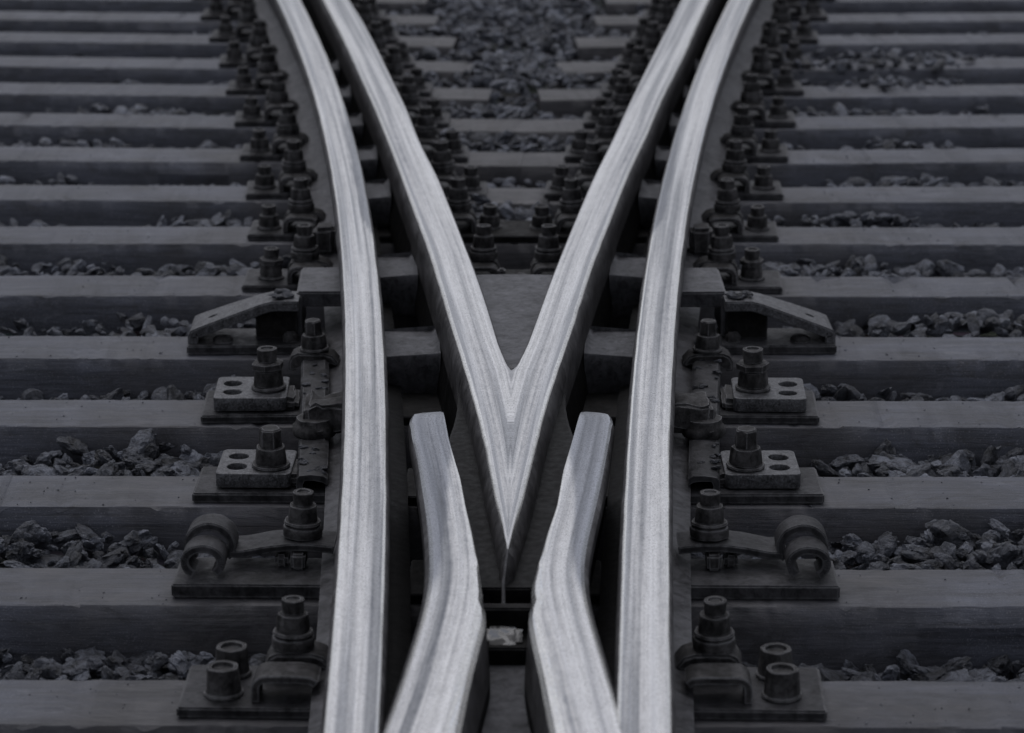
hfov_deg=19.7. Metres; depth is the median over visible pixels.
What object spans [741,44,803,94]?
rail fastening
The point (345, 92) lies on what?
spacer block
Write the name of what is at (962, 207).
sleeper
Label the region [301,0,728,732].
crossing nose
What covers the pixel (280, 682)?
rail fastening
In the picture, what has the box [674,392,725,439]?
strip clamp
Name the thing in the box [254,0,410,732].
rail
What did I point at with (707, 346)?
strip clamp
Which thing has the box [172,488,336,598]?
rail fastening
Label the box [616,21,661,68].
rail fastening
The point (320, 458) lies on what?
channel strip
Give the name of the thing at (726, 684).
rail fastening
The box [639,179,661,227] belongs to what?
spacer block
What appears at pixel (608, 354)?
spacer block
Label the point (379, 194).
spacer block
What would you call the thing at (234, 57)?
rail fastening
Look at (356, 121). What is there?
spacer block
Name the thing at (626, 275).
spacer block
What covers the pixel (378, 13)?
rail fastening
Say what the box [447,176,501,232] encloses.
rail fastening
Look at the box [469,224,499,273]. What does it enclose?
rail fastening
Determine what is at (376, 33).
rail fastening
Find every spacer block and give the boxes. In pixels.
[329,59,338,83]
[339,85,350,113]
[348,112,362,146]
[357,145,376,180]
[365,178,390,227]
[377,252,417,316]
[385,326,440,394]
[584,326,635,393]
[609,252,646,317]
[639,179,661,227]
[655,145,670,180]
[670,112,680,144]
[683,85,690,103]
[695,59,700,73]
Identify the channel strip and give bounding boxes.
[296,332,328,488]
[688,333,721,490]
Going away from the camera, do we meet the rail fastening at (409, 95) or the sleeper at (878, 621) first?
the sleeper at (878, 621)
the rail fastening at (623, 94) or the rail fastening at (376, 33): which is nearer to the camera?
the rail fastening at (623, 94)
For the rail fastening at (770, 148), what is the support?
on the sleeper at (966, 167)
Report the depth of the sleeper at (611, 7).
10.77 m
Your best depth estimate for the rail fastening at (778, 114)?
8.66 m
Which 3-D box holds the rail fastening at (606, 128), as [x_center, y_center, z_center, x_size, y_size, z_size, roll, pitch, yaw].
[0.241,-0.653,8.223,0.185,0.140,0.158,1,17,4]
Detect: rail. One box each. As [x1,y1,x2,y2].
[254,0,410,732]
[382,412,489,732]
[524,412,621,732]
[598,0,774,732]
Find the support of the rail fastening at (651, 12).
on the sleeper at (923, 23)
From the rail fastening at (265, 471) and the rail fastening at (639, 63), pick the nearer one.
the rail fastening at (265, 471)
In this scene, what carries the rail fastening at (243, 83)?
on the sleeper at (212, 100)
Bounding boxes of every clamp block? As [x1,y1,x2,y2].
[314,222,335,254]
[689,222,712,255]
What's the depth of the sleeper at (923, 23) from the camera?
10.35 m
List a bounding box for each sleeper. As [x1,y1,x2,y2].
[0,0,430,14]
[0,11,439,36]
[0,32,457,60]
[0,56,474,87]
[0,82,492,118]
[0,113,520,151]
[0,147,523,186]
[0,185,522,226]
[0,226,1023,276]
[0,276,1023,335]
[0,336,1023,400]
[0,400,1023,470]
[0,476,1023,567]
[0,568,1023,680]
[0,680,1023,732]
[505,148,1023,187]
[511,114,1023,152]
[521,186,1023,227]
[537,84,1023,117]
[556,58,1023,88]
[574,34,1023,61]
[592,12,1023,36]
[602,0,1023,15]
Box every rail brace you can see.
[187,267,340,354]
[681,268,836,353]
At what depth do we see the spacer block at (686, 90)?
8.66 m
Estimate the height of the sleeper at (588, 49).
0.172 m
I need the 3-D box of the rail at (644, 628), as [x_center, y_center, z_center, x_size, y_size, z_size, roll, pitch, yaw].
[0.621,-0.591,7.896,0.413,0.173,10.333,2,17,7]
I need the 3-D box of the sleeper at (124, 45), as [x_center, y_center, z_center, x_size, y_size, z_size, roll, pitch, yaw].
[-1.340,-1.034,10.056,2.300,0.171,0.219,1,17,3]
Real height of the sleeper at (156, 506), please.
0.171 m
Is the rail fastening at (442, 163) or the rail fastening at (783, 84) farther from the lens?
the rail fastening at (783, 84)
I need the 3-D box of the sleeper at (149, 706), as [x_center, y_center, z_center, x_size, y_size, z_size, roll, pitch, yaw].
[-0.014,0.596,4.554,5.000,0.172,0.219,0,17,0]
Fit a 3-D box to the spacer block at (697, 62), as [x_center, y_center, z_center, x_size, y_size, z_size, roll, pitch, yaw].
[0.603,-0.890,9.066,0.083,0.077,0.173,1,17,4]
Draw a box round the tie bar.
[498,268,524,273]
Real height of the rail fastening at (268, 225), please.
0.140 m
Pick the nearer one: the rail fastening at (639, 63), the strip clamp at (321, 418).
the strip clamp at (321, 418)
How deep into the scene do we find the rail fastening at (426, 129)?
8.20 m
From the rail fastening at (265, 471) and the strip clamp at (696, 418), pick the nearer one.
the rail fastening at (265, 471)
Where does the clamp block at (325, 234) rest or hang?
attached to the rail at (364, 624)
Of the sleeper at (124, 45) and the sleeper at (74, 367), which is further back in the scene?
the sleeper at (124, 45)
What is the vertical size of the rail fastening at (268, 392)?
0.134 m
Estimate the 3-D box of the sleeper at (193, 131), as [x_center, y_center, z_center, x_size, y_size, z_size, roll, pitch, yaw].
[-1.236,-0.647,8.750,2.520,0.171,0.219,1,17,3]
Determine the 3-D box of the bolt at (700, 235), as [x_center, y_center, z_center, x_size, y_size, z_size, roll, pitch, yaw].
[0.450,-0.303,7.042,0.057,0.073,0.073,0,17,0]
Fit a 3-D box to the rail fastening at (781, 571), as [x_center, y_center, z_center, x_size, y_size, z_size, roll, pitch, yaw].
[0.410,0.297,4.999,0.277,0.150,0.159,0,17,0]
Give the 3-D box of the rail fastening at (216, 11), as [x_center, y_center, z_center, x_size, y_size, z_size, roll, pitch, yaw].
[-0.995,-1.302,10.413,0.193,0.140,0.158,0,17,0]
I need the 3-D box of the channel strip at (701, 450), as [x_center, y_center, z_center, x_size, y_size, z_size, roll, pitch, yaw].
[0.385,0.089,5.873,0.060,0.058,0.971,1,17,4]
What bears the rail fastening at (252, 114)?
on the sleeper at (193, 131)
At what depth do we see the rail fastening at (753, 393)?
5.90 m
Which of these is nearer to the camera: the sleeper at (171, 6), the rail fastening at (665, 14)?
the rail fastening at (665, 14)
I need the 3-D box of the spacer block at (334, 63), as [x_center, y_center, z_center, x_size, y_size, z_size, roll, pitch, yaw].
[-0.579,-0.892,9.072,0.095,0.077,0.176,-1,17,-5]
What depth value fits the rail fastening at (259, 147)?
8.22 m
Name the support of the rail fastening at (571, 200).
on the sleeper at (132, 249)
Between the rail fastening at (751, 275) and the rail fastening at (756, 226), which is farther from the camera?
the rail fastening at (756, 226)
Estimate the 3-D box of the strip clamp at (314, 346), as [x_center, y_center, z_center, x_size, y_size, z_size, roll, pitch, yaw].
[-0.412,-0.048,6.147,0.104,0.104,0.062,0,17,0]
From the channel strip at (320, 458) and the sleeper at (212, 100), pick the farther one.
the sleeper at (212, 100)
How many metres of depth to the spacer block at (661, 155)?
7.76 m
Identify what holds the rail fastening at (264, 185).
on the sleeper at (95, 205)
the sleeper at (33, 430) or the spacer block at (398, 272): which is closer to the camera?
the sleeper at (33, 430)
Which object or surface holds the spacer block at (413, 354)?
attached to the rail at (364, 624)
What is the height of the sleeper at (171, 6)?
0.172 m
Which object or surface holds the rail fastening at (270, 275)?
on the sleeper at (38, 304)
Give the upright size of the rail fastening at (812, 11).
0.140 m
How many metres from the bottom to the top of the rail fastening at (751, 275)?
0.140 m
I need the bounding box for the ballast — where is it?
[0,0,1023,724]
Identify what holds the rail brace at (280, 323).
on the sleeper at (74, 367)
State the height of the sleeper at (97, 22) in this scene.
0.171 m
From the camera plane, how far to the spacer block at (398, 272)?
6.62 m
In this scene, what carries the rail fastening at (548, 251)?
on the sleeper at (38, 304)
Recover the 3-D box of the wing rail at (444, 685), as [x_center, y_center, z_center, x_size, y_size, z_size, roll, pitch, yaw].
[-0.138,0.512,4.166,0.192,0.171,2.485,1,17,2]
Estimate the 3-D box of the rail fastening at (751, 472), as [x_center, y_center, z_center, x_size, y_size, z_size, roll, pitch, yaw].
[0.436,0.168,5.474,0.270,0.127,0.168,0,17,0]
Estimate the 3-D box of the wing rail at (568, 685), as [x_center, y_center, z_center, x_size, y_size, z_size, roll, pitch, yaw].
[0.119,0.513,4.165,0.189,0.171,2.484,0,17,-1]
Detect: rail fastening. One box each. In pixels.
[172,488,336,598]
[176,595,327,718]
[192,425,325,502]
[200,0,255,19]
[201,345,300,422]
[209,0,266,41]
[219,19,277,67]
[226,44,288,94]
[234,72,298,126]
[240,104,308,160]
[242,223,332,291]
[246,139,317,199]
[247,177,325,240]
[349,0,385,20]
[357,0,398,42]
[369,20,414,68]
[384,46,432,96]
[399,74,449,127]
[414,106,467,161]
[430,140,486,199]
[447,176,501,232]
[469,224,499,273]
[524,224,561,274]
[525,177,583,232]
[544,140,602,198]
[564,105,617,161]
[583,74,633,127]
[600,46,648,96]
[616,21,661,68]
[630,0,674,43]
[643,0,680,20]
[674,596,827,720]
[676,489,839,599]
[691,425,823,503]
[693,224,781,293]
[701,177,777,241]
[710,139,782,198]
[720,105,787,161]
[720,346,818,423]
[730,73,795,126]
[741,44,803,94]
[751,20,810,67]
[762,0,817,42]
[772,0,827,20]
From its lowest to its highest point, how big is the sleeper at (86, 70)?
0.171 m
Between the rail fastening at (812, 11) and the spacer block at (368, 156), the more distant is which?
the rail fastening at (812, 11)
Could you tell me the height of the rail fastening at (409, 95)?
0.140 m
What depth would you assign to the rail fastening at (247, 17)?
9.98 m
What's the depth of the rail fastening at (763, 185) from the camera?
7.78 m
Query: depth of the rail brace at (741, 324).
6.38 m
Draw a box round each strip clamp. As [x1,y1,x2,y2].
[288,318,339,370]
[292,391,341,439]
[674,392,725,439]
[682,318,732,371]
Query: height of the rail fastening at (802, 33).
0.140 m
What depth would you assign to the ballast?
6.68 m
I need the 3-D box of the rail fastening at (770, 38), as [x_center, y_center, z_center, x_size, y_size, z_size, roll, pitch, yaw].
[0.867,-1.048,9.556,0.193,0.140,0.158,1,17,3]
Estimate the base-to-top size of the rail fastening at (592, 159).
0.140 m

